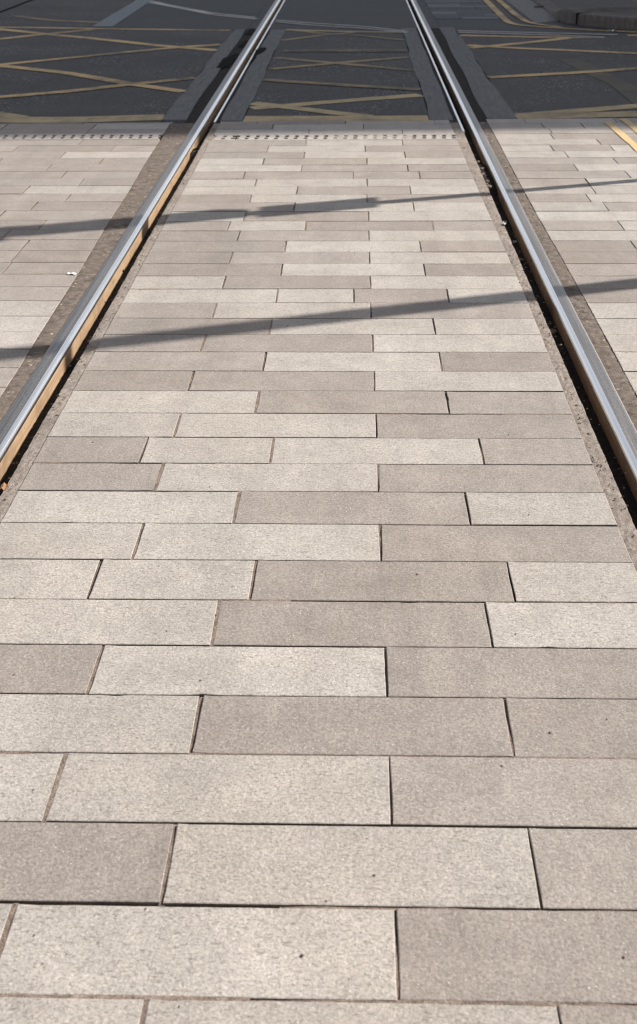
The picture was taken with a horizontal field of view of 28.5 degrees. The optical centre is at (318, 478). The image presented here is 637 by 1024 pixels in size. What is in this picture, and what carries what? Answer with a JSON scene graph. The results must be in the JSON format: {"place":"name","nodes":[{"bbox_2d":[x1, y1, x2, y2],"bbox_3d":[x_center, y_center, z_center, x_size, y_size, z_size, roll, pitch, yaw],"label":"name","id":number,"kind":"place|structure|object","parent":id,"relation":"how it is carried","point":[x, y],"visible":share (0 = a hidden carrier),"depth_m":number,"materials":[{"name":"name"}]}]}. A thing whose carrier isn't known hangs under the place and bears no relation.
{"place":"outdoors","nodes":[
{"label":"outdoors","id":0,"kind":"place"},
{"bbox_2d":[0,122,172,396],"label":"pavement","id":1,"kind":"structure","parent":0,"point":[61,201],"depth_m":5.09,"materials":[{"name":"stone"}]},
{"bbox_2d":[0,134,162,139],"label":"drain grating","id":2,"kind":"object","parent":1,"relation":"in","point":[99,137],"visible":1,"depth_m":6.50,"materials":[{"name":"beige"}]},
{"bbox_2d":[0,120,636,1023],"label":"pavement","id":3,"kind":"structure","parent":0,"point":[236,816],"depth_m":2.18,"materials":[{"name":"stone"}]},
{"bbox_2d":[209,134,236,139],"bbox_3d":[-0.493,-1.726,6.475,0.136,0.070,0.156,0,26,2],"label":"drain grating","id":4,"kind":"object","parent":3,"relation":"in","point":[224,137],"visible":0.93,"depth_m":6.47,"materials":[{"name":"beige"}]},
{"bbox_2d":[3,4,634,1006],"bbox_3d":[1.031,-2.119,7.245,2.776,0.069,13.166,7,27,15],"label":"grit","id":5,"kind":"object","parent":3,"relation":"on","point":[417,574],"visible":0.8,"depth_m":3.48,"materials":[{"name":"gravel"}]},
{"bbox_2d":[236,134,457,139],"bbox_3d":[0.144,-1.723,6.459,1.131,0.070,0.156,0,26,2],"label":"drain grating","id":6,"kind":"object","parent":3,"relation":"in","point":[346,136],"visible":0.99,"depth_m":6.45,"materials":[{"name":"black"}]},
{"bbox_2d":[0,0,636,123],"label":"road","id":7,"kind":"structure","parent":0,"point":[102,61],"depth_m":9.22,"materials":[{"name":"grey asphalt"}]},
{"bbox_2d":[0,0,284,495],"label":"tram rail","id":8,"kind":"object","parent":7,"relation":"on","point":[33,403],"visible":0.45,"depth_m":4.06,"materials":[{"name":"metal"}]},
{"bbox_2d":[162,29,244,122],"bbox_3d":[-0.743,-2.959,9.050,0.144,0.060,4.640,0,26,2],"label":"concrete strip","id":9,"kind":"object","parent":7,"relation":"on","point":[182,107],"visible":0.66,"depth_m":8.13,"materials":[{"name":"grey concrete"}]},
{"bbox_2d":[216,28,265,68],"bbox_3d":[-0.548,-3.443,9.991,0.289,0.004,2.624,0,26,2],"label":"tar patch","id":10,"kind":"object","parent":9,"relation":"on","point":[226,62],"visible":1,"depth_m":9.34,"materials":[{"name":"black asphalt"}]},
{"bbox_2d":[185,29,255,122],"bbox_3d":[-0.660,-2.933,9.038,0.097,0.092,4.800,0,26,2],"label":"sealant strip","id":11,"kind":"object","parent":7,"relation":"on","point":[203,101],"visible":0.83,"depth_m":8.08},
{"bbox_2d":[213,29,270,123],"bbox_3d":[-0.496,-2.933,9.034,0.037,0.092,4.800,0,26,2],"label":"sealant strip","id":12,"kind":"object","parent":7,"relation":"on","point":[234,91],"visible":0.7,"depth_m":8.03,"materials":[{"name":"black rubber"}]},
{"bbox_2d":[220,29,284,121],"bbox_3d":[-0.416,-2.946,9.019,0.137,0.060,4.670,0,26,2],"label":"concrete strip","id":13,"kind":"object","parent":7,"relation":"on","point":[237,109],"visible":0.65,"depth_m":8.24,"materials":[{"name":"grey concrete"}]},
{"bbox_2d":[401,28,452,122],"bbox_3d":[0.736,-2.955,9.016,0.134,0.060,4.710,0,26,2],"label":"concrete strip","id":14,"kind":"object","parent":7,"relation":"on","point":[434,101],"visible":0.66,"depth_m":8.26,"materials":[{"name":"grey concrete"}]},
{"bbox_2d":[416,28,458,122],"bbox_3d":[0.815,-2.927,8.999,0.036,0.092,4.800,0,26,2],"label":"sealant strip","id":15,"kind":"object","parent":7,"relation":"on","point":[450,108],"visible":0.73,"depth_m":8.20,"materials":[{"name":"black rubber"}]},
{"bbox_2d":[430,28,486,121],"bbox_3d":[0.972,-2.927,8.995,0.083,0.092,4.800,0,26,2],"label":"sealant strip","id":16,"kind":"object","parent":7,"relation":"on","point":[456,69],"visible":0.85,"depth_m":8.48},
{"bbox_2d":[439,27,515,118],"bbox_3d":[1.070,-2.970,9.043,0.171,0.060,4.730,0,26,2],"label":"concrete strip","id":17,"kind":"object","parent":7,"relation":"on","point":[492,103],"visible":0.64,"depth_m":8.16,"materials":[{"name":"grey concrete"}]},
{"bbox_2d":[406,0,636,529],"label":"tram rail","id":18,"kind":"object","parent":7,"relation":"on","point":[601,401],"visible":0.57,"depth_m":3.90,"materials":[{"name":"metal"}]},
{"bbox_2d":[550,329,556,334],"bbox_3d":[0.710,-0.448,3.812,0.029,0.019,0.026,17,45,37],"label":"pebble","id":19,"kind":"object","parent":18,"relation":"on","point":[554,331],"visible":0.69,"depth_m":3.80,"materials":[{"name":"stone"}]},
{"bbox_2d":[506,0,557,22],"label":"channel","id":20,"kind":"object","parent":7,"relation":"on","point":[526,8],"visible":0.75,"depth_m":12.39,"materials":[{"name":"concrete"}]},
{"bbox_2d":[532,0,636,29],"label":"kerb","id":21,"kind":"structure","parent":7,"relation":"on","point":[579,16],"depth_m":11.19,"materials":[{"name":"stone"}]},
{"bbox_2d":[424,0,500,18],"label":"pavement","id":22,"kind":"structure","parent":0,"point":[450,9],"depth_m":12.63,"materials":[{"name":"grey asphalt"}]},
{"bbox_2d":[486,118,636,395],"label":"pavement","id":23,"kind":"structure","parent":0,"point":[576,178],"depth_m":5.15,"materials":[{"name":"stone"}]},
{"bbox_2d":[545,0,636,15],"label":"footway","id":24,"kind":"structure","parent":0,"point":[622,7],"depth_m":12.67,"materials":[{"name":"grey concrete"}]},
{"label":"ground","id":25,"kind":"structure","parent":0,"visible":0},
{"bbox_2d":[0,123,194,421],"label":"sealant strip","id":26,"kind":"object","parent":25,"relation":"on","point":[164,152],"visible":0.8,"depth_m":4.52,"materials":[{"name":"concrete"}]},
{"bbox_2d":[0,123,219,522],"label":"mortar strip","id":27,"kind":"object","parent":25,"relation":"on","point":[17,478],"visible":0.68,"depth_m":3.48,"materials":[{"name":"grey concrete"}]},
{"bbox_2d":[0,482,8,489],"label":"leaf","id":28,"kind":"object","parent":27,"relation":"on","point":[3,486],"visible":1,"depth_m":2.74,"materials":[{"name":"orange plant"}]},
{"bbox_2d":[450,122,636,571],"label":"mortar strip","id":29,"kind":"object","parent":25,"relation":"on","point":[625,525],"visible":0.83,"depth_m":3.31,"materials":[{"name":"grey concrete"}]},
{"bbox_2d":[479,122,636,429],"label":"sealant strip","id":30,"kind":"object","parent":25,"relation":"on","point":[616,374],"visible":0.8,"depth_m":3.96,"materials":[{"name":"grey concrete"}]}
]}

